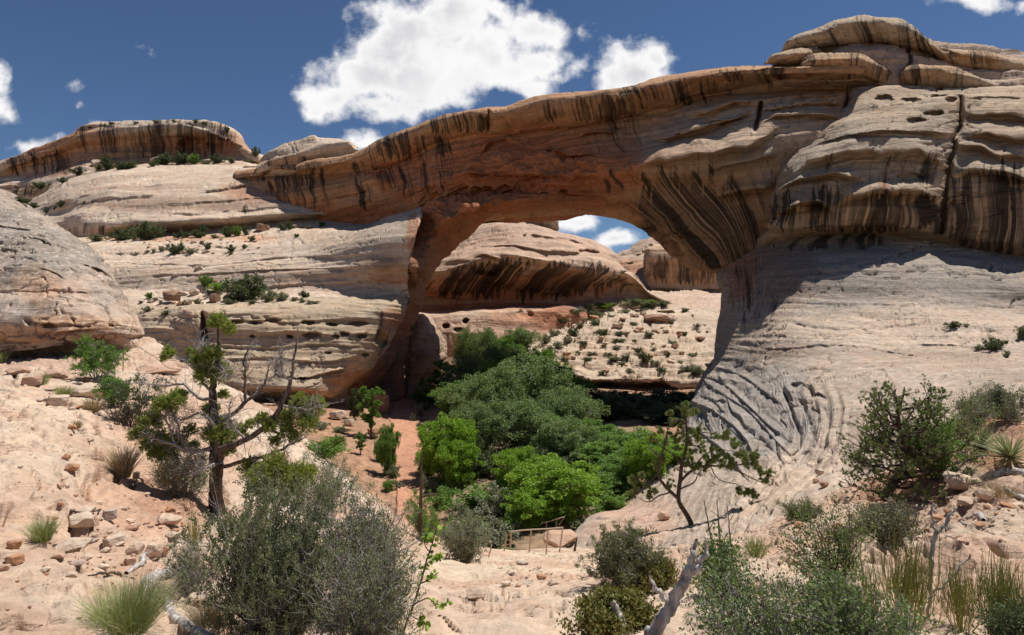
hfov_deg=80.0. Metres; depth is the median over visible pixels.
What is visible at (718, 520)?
snag
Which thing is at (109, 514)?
stone
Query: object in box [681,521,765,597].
serviceberry
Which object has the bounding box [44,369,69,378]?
boulder
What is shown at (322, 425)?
shrub
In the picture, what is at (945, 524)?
dead branch
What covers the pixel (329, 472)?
shrub
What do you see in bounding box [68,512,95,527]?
boulder
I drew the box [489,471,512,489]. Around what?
shrub
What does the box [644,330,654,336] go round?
shrub
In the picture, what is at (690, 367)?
shrub
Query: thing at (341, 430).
shrub
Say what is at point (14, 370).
boulder
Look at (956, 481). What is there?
boulder
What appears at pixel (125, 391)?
shrub
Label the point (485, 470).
shrub
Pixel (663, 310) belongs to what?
boulder
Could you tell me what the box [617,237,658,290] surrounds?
hills
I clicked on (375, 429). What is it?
boulder
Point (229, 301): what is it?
shrub
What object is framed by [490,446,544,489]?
tree
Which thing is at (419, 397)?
shrub
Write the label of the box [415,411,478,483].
tree
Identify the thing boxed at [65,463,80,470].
stone
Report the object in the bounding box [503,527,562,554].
pipe railing
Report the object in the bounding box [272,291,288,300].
shrub
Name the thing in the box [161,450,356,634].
blackbrush
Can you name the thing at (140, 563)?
dead branch
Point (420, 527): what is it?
snag
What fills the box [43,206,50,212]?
shrub
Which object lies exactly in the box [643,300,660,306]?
shrub
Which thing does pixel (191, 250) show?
shrub
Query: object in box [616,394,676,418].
shrub
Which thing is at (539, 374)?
tree
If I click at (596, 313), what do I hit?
shrub
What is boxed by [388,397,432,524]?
creek bed
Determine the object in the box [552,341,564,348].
shrub
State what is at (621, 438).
tree
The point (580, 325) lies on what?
shrub
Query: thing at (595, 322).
shrub
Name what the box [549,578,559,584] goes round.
flat stone
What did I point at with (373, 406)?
tree
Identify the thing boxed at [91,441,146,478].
grass tuft
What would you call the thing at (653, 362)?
shrub
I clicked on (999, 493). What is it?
grass tuft
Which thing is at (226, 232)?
shrub
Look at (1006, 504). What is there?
flat stone
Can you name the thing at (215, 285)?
shrub
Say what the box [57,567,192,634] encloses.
grass tuft
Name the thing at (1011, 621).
shrub
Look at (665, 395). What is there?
shrub
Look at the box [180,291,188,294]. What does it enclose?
boulder
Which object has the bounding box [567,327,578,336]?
shrub
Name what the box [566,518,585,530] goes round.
shrub
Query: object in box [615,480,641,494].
shrub
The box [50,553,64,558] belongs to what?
flat stone
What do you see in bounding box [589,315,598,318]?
rock
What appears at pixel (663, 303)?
shrub
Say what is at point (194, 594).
stone
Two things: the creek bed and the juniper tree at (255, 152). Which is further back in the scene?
the juniper tree at (255, 152)
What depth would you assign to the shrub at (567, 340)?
154.49 m
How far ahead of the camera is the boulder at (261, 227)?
146.73 m
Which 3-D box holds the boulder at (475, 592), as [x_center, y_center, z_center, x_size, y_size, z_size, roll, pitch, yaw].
[-0.364,2.909,6.464,0.241,0.102,0.186,3,5,0]
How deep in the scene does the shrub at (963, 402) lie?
13.18 m
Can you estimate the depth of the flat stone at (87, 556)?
5.51 m
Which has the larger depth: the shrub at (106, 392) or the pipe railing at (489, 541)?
the pipe railing at (489, 541)
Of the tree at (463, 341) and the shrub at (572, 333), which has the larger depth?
the shrub at (572, 333)
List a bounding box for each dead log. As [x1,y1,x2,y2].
[141,566,178,593]
[162,594,213,634]
[643,537,709,634]
[979,467,1023,479]
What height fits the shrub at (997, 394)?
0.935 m
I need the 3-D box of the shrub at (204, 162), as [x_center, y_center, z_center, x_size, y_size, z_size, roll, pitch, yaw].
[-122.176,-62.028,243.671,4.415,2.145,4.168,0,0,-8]
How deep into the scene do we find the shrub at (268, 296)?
109.20 m
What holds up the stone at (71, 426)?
on the ground
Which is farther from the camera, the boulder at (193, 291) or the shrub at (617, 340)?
the shrub at (617, 340)
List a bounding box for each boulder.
[0,189,143,356]
[5,367,32,374]
[20,375,42,385]
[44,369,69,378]
[46,395,68,405]
[55,537,92,552]
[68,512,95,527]
[69,386,102,397]
[91,159,99,165]
[102,532,126,547]
[136,363,181,374]
[157,513,182,524]
[162,290,180,300]
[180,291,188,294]
[183,299,191,303]
[189,288,199,295]
[196,285,203,289]
[209,293,220,301]
[256,223,269,230]
[329,410,345,418]
[343,419,354,425]
[367,426,380,433]
[372,394,389,412]
[404,313,446,397]
[467,585,488,599]
[543,529,576,547]
[556,312,569,319]
[644,314,670,322]
[656,308,676,311]
[942,471,980,490]
[957,495,973,505]
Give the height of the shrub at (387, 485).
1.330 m
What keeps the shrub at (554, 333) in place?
on the terrace
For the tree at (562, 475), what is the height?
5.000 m
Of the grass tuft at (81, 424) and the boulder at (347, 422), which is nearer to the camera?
the grass tuft at (81, 424)
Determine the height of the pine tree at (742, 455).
6.993 m
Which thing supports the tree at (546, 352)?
on the canyon floor
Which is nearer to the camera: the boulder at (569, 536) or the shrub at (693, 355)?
the boulder at (569, 536)
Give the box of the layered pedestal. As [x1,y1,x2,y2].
[130,294,408,404]
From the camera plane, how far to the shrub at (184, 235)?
145.93 m
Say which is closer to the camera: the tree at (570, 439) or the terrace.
the tree at (570, 439)
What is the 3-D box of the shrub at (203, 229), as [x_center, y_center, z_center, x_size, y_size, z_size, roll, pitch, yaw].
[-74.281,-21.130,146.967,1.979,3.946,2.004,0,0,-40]
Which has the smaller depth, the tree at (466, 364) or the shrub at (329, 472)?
the shrub at (329, 472)
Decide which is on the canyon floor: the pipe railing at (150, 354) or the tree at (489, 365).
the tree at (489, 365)
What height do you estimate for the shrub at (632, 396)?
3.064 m
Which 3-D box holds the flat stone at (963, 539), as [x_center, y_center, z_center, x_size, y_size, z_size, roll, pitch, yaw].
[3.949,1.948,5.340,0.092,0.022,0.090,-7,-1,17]
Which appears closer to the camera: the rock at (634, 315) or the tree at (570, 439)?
the tree at (570, 439)
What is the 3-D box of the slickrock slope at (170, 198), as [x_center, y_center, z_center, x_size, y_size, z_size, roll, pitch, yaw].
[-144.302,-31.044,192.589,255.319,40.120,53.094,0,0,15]
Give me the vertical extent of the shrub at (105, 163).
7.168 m
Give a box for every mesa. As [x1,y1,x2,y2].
[0,119,262,198]
[419,221,672,370]
[642,244,720,292]
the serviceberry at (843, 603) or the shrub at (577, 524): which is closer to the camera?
the serviceberry at (843, 603)
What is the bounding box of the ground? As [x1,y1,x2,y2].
[0,337,1023,634]
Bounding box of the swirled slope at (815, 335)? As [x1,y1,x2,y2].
[567,233,1023,548]
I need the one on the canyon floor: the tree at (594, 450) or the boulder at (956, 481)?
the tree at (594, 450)
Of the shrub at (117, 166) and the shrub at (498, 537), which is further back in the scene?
the shrub at (117, 166)
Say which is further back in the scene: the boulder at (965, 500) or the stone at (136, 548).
the boulder at (965, 500)
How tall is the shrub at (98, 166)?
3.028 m
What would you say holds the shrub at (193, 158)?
on the mesa at (142, 142)
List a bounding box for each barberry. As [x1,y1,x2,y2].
[555,579,662,634]
[634,552,680,595]
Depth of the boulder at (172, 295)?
108.90 m
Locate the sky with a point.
(276, 73)
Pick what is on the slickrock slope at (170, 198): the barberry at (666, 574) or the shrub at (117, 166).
the shrub at (117, 166)
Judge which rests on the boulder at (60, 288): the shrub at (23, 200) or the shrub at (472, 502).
the shrub at (23, 200)
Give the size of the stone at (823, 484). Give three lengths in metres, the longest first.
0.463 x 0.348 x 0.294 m
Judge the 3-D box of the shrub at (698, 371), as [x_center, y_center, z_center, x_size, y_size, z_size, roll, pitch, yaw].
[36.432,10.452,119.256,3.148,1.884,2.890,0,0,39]
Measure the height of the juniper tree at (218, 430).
3.875 m
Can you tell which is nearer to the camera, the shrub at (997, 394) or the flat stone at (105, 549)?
the flat stone at (105, 549)
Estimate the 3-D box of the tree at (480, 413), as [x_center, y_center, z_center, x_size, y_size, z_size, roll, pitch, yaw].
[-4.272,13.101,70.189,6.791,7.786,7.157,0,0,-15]
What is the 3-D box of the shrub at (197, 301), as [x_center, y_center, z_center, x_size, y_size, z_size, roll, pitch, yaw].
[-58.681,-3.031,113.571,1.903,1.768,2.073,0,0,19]
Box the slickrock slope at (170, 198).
[29,164,324,236]
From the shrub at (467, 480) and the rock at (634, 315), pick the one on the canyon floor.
the shrub at (467, 480)
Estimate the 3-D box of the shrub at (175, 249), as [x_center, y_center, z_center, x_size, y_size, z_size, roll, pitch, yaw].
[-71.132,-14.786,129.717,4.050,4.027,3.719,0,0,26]
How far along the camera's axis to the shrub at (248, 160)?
248.07 m
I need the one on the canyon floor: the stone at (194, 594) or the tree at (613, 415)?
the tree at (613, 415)
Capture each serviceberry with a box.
[679,543,864,634]
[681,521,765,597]
[757,485,885,584]
[769,550,957,634]
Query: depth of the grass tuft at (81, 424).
12.83 m
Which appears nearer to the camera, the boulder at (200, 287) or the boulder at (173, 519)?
the boulder at (173, 519)
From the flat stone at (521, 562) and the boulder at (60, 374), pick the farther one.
the boulder at (60, 374)
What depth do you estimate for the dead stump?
4.20 m
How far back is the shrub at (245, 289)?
113.39 m
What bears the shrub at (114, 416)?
on the ground
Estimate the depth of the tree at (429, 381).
115.43 m
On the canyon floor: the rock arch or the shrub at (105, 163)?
the rock arch
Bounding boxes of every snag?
[415,453,437,541]
[704,501,712,546]
[711,500,720,548]
[727,506,732,540]
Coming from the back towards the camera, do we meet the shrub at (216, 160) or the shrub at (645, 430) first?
the shrub at (216, 160)
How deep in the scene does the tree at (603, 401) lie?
101.72 m
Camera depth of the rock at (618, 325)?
161.57 m
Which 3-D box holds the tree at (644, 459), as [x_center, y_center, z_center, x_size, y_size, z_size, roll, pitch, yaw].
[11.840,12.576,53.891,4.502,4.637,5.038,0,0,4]
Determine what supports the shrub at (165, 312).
on the layered pedestal
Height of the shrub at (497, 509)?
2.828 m
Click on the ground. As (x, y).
(32, 483)
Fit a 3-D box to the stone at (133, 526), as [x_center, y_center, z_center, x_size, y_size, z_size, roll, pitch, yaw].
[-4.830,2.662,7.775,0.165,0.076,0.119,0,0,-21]
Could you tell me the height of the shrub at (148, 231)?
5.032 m
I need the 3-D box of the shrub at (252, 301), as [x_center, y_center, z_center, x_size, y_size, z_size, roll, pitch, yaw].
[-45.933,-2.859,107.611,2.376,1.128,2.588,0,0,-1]
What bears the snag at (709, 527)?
on the ground
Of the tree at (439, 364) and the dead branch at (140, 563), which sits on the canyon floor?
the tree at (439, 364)
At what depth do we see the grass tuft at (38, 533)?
6.23 m
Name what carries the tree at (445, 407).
on the canyon floor
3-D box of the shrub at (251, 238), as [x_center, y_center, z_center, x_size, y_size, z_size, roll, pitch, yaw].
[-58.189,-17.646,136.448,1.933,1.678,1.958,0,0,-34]
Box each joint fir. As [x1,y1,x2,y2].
[183,511,205,548]
[851,550,882,614]
[857,521,963,633]
[923,544,988,633]
[966,535,1023,632]
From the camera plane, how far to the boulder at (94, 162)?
252.70 m
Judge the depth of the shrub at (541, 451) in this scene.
61.94 m
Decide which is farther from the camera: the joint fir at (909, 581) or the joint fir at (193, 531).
the joint fir at (193, 531)
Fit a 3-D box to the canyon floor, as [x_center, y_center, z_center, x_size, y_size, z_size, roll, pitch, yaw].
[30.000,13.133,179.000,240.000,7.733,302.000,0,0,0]
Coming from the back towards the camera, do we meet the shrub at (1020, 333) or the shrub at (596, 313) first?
the shrub at (596, 313)
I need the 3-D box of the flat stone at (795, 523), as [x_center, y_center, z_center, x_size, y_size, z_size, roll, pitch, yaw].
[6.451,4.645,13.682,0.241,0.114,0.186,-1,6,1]
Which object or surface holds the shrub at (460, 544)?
on the ground
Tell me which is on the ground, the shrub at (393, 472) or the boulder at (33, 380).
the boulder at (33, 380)
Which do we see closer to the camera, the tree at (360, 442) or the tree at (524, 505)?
the tree at (524, 505)
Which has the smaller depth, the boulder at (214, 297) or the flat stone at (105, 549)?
the flat stone at (105, 549)
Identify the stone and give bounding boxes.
[0,564,10,570]
[4,553,24,565]
[6,540,22,548]
[36,398,47,401]
[39,566,50,571]
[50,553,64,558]
[56,482,63,487]
[61,454,70,459]
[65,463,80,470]
[66,571,77,576]
[67,424,76,429]
[71,560,84,565]
[75,505,95,512]
[77,378,91,382]
[80,553,92,560]
[98,563,109,568]
[99,547,111,552]
[102,508,116,520]
[124,556,135,564]
[125,523,139,529]
[125,542,144,554]
[126,518,135,521]
[132,471,139,478]
[145,542,162,557]
[162,545,168,554]
[165,506,175,512]
[165,531,178,537]
[188,592,209,604]
[501,581,510,585]
[506,570,515,574]
[517,560,528,564]
[536,574,546,579]
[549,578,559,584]
[657,511,669,520]
[785,557,798,564]
[794,521,804,527]
[814,469,823,474]
[819,481,828,487]
[867,487,880,501]
[933,514,945,519]
[957,538,969,541]
[974,522,986,526]
[976,488,995,500]
[999,501,1015,507]
[1011,502,1023,506]
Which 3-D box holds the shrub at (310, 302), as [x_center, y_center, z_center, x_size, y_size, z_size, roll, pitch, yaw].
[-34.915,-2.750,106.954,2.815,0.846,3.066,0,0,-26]
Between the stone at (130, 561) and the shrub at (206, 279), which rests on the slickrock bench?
the shrub at (206, 279)
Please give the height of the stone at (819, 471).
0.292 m
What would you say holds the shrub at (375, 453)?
on the canyon floor
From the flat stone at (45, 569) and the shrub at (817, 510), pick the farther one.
the shrub at (817, 510)
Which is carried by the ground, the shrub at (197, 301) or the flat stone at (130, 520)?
the flat stone at (130, 520)
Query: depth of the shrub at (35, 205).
39.00 m
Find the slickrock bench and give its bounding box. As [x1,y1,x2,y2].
[77,207,422,304]
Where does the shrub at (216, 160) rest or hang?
on the mesa at (142, 142)
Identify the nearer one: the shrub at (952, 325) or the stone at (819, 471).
the stone at (819, 471)
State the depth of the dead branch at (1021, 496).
8.61 m
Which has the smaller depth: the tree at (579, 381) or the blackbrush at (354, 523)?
the blackbrush at (354, 523)
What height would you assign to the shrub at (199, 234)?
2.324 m
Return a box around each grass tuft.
[0,351,11,362]
[7,512,67,543]
[33,372,55,384]
[50,384,78,394]
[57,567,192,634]
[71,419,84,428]
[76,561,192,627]
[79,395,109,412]
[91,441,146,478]
[141,461,180,484]
[174,588,235,630]
[738,531,774,558]
[970,476,1021,499]
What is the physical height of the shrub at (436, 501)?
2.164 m
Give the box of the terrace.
[525,290,721,388]
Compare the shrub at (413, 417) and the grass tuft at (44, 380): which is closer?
the grass tuft at (44, 380)
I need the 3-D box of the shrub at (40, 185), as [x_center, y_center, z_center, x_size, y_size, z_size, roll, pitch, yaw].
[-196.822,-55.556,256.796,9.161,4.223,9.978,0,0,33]
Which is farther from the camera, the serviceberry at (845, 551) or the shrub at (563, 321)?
the shrub at (563, 321)
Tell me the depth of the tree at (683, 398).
99.47 m
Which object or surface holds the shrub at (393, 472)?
on the canyon floor
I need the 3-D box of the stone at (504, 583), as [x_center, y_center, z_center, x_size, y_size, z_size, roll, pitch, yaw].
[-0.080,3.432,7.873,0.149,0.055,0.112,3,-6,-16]
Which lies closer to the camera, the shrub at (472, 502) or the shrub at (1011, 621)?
the shrub at (1011, 621)
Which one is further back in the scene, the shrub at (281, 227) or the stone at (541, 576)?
the shrub at (281, 227)
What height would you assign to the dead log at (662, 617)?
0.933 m
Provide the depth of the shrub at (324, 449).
20.51 m
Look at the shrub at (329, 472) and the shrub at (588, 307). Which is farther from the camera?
the shrub at (588, 307)
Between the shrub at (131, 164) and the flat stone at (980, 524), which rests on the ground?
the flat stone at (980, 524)
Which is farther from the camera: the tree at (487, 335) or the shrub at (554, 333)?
the shrub at (554, 333)
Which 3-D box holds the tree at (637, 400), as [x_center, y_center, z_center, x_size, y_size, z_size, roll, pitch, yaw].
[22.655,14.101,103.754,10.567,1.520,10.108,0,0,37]
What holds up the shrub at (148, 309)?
on the layered pedestal
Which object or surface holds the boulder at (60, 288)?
on the ground
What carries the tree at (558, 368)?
on the canyon floor
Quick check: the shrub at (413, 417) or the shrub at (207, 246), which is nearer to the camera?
the shrub at (413, 417)
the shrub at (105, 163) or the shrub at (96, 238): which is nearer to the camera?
the shrub at (96, 238)
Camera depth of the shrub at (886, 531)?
6.89 m
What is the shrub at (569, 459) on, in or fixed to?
on the canyon floor
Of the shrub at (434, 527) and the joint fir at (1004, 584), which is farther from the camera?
the shrub at (434, 527)
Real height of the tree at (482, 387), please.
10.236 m
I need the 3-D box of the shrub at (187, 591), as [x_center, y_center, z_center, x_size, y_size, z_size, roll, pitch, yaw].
[-2.543,1.945,4.939,0.644,0.741,0.760,0,0,33]
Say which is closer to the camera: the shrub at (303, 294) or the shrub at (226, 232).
the shrub at (303, 294)
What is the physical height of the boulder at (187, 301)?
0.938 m
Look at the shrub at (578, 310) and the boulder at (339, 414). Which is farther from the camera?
the shrub at (578, 310)
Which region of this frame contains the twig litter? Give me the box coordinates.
[127,473,1023,634]
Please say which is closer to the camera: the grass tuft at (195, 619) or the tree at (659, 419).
the grass tuft at (195, 619)
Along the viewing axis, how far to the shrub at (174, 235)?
145.63 m
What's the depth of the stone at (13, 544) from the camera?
5.93 m
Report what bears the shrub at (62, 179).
on the slickrock slope at (170, 198)
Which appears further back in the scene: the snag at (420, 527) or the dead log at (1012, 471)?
the snag at (420, 527)
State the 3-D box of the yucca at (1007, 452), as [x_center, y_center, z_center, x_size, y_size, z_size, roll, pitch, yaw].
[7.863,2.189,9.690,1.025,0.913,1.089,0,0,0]
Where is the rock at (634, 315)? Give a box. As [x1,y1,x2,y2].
[630,313,639,316]
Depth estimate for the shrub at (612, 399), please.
90.99 m
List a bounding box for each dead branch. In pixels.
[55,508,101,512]
[88,571,134,578]
[124,552,147,573]
[926,504,970,617]
[958,512,986,525]
[1005,488,1023,500]
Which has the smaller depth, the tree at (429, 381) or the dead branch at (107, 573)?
the dead branch at (107, 573)
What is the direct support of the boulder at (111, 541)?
on the ground
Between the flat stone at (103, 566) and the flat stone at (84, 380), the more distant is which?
the flat stone at (84, 380)
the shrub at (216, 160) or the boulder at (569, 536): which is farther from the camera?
the shrub at (216, 160)
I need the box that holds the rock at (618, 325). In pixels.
[612,323,623,327]
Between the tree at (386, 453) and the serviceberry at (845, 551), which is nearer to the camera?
the serviceberry at (845, 551)
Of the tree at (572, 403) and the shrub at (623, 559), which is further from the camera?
the tree at (572, 403)
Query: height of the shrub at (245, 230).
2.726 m
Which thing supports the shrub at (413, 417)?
on the canyon floor
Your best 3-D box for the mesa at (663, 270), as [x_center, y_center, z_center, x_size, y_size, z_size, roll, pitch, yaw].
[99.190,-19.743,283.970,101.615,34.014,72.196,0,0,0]
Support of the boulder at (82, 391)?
on the ground
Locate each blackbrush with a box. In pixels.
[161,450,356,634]
[279,512,428,634]
[286,468,436,608]
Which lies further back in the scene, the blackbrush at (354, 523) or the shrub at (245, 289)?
the shrub at (245, 289)
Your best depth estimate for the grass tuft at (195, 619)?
4.03 m
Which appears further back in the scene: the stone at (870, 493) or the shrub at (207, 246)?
the shrub at (207, 246)
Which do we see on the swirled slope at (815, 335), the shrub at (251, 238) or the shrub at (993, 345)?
the shrub at (993, 345)
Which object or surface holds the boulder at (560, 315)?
on the mesa at (498, 278)
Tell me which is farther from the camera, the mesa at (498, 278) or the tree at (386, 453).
the mesa at (498, 278)
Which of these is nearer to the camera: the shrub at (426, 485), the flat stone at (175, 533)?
the flat stone at (175, 533)
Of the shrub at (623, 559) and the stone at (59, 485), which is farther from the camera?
the stone at (59, 485)
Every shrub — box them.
[11,196,31,203]
[25,202,39,207]
[29,181,50,189]
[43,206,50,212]
[56,177,69,182]
[56,199,63,208]
[63,333,130,379]
[67,166,82,175]
[86,233,104,241]
[92,373,131,405]
[94,163,103,169]
[96,399,141,426]
[97,373,166,424]
[99,153,114,169]
[104,226,137,240]
[113,161,126,169]
[117,159,138,169]
[127,220,165,239]
[137,442,226,499]
[139,306,154,311]
[139,519,230,603]
[144,292,153,298]
[152,151,174,164]
[161,310,170,314]
[165,240,184,254]
[172,231,180,238]
[173,151,188,163]
[178,227,189,238]
[180,247,199,253]
[187,152,200,163]
[188,229,206,237]
[192,298,203,303]
[198,273,213,285]
[200,222,207,234]
[201,160,211,163]
[202,242,210,249]
[206,282,223,290]
[208,151,225,163]
[217,271,266,301]
[218,226,232,236]
[222,298,237,303]
[226,244,235,251]
[226,277,241,300]
[227,157,235,162]
[230,225,241,236]
[242,159,253,162]
[242,225,249,234]
[245,298,258,303]
[247,235,254,241]
[258,287,279,302]
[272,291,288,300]
[276,222,286,229]
[277,439,379,514]
[285,220,294,228]
[298,288,309,297]
[305,436,350,459]
[306,299,319,303]
[312,421,330,429]
[318,221,325,226]
[329,434,346,448]
[332,425,351,433]
[373,441,383,461]
[382,479,395,491]
[385,463,401,476]
[402,487,462,542]
[408,388,428,403]
[409,413,416,420]
[415,404,424,416]
[419,401,430,409]
[419,471,437,491]
[423,522,440,531]
[424,485,456,508]
[435,508,492,563]
[439,516,489,533]
[440,482,508,510]
[441,471,479,487]
[443,497,476,527]
[464,446,500,476]
[474,481,514,521]
[478,510,524,547]
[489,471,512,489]
[491,511,525,533]
[493,444,547,467]
[537,334,550,342]
[538,450,604,473]
[549,327,560,336]
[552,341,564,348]
[557,318,570,323]
[562,336,571,342]
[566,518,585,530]
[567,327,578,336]
[570,307,587,312]
[574,516,676,588]
[576,322,583,327]
[583,304,596,309]
[585,389,627,398]
[585,489,629,514]
[588,309,603,317]
[589,319,599,325]
[589,392,643,413]
[592,329,611,335]
[593,302,615,308]
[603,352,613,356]
[604,388,652,402]
[605,356,624,360]
[609,426,678,443]
[611,338,625,342]
[615,331,623,335]
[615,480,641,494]
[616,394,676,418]
[618,309,630,312]
[620,298,645,306]
[634,346,641,352]
[637,348,651,363]
[639,299,657,303]
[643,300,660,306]
[643,400,690,421]
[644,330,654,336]
[645,387,694,403]
[651,360,660,364]
[655,300,670,305]
[656,366,667,372]
[679,362,701,370]
[687,351,698,356]
[689,368,704,374]
[773,495,824,526]
[841,492,936,549]
[889,403,978,479]
[919,380,1001,460]
[942,321,961,327]
[952,388,995,425]
[960,586,1023,634]
[976,378,1023,424]
[978,333,1008,351]
[1002,350,1010,356]
[1013,326,1023,339]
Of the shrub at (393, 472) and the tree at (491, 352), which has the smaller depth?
the shrub at (393, 472)
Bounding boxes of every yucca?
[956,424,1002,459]
[968,428,1023,480]
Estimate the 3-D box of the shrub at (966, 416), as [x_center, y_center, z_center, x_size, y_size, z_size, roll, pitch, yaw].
[8.552,1.959,11.549,1.622,1.555,1.048,0,0,8]
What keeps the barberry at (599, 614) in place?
on the ground
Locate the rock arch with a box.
[235,15,1023,401]
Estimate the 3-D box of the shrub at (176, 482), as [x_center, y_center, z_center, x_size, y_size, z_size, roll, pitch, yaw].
[-5.872,2.813,11.259,1.464,1.050,1.515,0,0,0]
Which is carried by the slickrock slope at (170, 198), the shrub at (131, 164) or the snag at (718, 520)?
the shrub at (131, 164)
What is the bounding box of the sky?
[0,0,1023,253]
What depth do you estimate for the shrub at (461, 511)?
49.39 m
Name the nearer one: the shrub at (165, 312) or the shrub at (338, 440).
the shrub at (338, 440)
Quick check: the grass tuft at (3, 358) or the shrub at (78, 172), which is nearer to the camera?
the grass tuft at (3, 358)
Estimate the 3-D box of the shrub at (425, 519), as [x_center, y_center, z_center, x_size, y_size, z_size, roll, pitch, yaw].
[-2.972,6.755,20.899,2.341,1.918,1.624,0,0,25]
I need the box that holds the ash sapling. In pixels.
[403,521,452,631]
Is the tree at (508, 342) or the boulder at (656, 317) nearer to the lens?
the tree at (508, 342)
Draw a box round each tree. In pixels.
[123,311,343,514]
[251,146,260,156]
[347,388,364,418]
[353,432,367,454]
[356,385,385,439]
[374,422,401,475]
[414,449,431,475]
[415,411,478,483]
[417,374,436,405]
[427,380,466,417]
[431,360,453,387]
[434,437,486,487]
[437,367,533,425]
[438,352,487,390]
[447,398,503,454]
[451,325,483,374]
[467,325,500,362]
[475,342,526,372]
[477,350,542,375]
[485,395,560,452]
[487,350,576,414]
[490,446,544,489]
[492,334,525,352]
[498,481,560,529]
[503,326,543,351]
[504,452,602,523]
[524,411,574,432]
[526,346,560,369]
[530,414,606,461]
[532,384,610,421]
[543,366,574,387]
[565,377,597,397]
[570,440,626,473]
[576,417,617,442]
[582,396,629,406]
[588,408,630,418]
[588,470,626,496]
[590,428,645,449]
[596,455,645,484]
[619,393,657,404]
[620,433,672,484]
[625,400,776,524]
[638,413,684,423]
[651,395,692,402]
[655,442,691,465]
[836,373,985,503]
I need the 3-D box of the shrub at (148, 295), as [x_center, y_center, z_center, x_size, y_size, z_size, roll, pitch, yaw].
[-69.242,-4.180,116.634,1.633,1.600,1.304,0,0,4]
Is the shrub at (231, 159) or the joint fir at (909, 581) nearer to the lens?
the joint fir at (909, 581)
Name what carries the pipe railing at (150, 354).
on the ground
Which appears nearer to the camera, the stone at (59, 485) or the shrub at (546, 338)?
the stone at (59, 485)
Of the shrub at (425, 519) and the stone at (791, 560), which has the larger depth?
the shrub at (425, 519)
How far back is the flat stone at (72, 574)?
4.76 m
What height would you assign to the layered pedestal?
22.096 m
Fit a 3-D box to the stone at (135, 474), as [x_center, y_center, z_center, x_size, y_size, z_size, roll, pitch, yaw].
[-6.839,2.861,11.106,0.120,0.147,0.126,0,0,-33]
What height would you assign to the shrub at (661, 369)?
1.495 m
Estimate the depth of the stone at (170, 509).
10.01 m
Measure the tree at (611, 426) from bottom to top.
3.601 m
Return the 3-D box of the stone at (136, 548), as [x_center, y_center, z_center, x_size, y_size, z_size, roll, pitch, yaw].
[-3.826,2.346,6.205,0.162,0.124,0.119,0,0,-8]
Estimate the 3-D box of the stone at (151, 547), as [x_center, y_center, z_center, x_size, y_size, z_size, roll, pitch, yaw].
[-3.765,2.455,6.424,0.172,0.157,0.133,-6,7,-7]
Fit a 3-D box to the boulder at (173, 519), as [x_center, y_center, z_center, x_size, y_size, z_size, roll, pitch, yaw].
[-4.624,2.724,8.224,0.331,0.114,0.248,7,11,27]
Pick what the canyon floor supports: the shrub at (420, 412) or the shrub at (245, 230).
the shrub at (420, 412)
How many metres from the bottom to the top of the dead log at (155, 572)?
0.319 m
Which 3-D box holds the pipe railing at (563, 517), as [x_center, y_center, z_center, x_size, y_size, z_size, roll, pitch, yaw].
[3.067,15.237,45.514,1.832,0.863,0.083,0,0,0]
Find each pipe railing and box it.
[122,345,181,371]
[451,520,491,556]
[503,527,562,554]
[541,516,564,527]
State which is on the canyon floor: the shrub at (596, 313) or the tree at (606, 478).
the tree at (606, 478)
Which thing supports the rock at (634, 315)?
on the terrace
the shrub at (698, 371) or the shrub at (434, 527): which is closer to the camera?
the shrub at (434, 527)
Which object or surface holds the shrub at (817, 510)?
on the ground
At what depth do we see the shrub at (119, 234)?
146.58 m
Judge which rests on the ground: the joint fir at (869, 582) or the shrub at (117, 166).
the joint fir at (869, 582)
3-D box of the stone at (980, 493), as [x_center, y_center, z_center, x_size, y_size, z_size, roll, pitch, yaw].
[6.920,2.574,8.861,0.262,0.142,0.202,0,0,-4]
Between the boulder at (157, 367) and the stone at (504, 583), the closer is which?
the stone at (504, 583)
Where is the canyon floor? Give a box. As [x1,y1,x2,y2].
[253,376,695,550]
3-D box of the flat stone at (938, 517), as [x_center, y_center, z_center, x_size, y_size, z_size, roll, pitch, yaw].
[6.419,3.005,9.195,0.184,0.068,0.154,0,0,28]
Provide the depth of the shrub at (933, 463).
10.69 m
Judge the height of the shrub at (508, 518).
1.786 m
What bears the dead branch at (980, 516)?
on the ground
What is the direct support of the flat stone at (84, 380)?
on the ground
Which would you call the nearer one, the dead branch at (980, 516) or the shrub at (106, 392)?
the dead branch at (980, 516)
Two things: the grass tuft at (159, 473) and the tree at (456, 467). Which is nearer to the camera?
the grass tuft at (159, 473)
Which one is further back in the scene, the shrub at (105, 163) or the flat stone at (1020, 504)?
the shrub at (105, 163)
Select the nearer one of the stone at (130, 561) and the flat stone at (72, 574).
the flat stone at (72, 574)
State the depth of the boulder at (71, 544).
6.26 m
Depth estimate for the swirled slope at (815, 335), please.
61.21 m
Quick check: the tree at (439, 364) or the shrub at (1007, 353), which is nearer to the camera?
the shrub at (1007, 353)
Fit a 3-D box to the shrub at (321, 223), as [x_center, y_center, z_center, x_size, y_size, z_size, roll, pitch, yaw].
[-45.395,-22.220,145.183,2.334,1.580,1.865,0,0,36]
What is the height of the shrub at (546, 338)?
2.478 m
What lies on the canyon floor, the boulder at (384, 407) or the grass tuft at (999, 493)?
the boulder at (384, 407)
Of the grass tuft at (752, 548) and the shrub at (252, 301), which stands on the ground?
the grass tuft at (752, 548)
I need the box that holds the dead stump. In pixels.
[610,600,625,634]
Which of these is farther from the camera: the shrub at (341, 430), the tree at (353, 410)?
the tree at (353, 410)
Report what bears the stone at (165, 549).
on the ground
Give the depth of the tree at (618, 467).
56.11 m
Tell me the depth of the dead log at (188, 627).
3.95 m

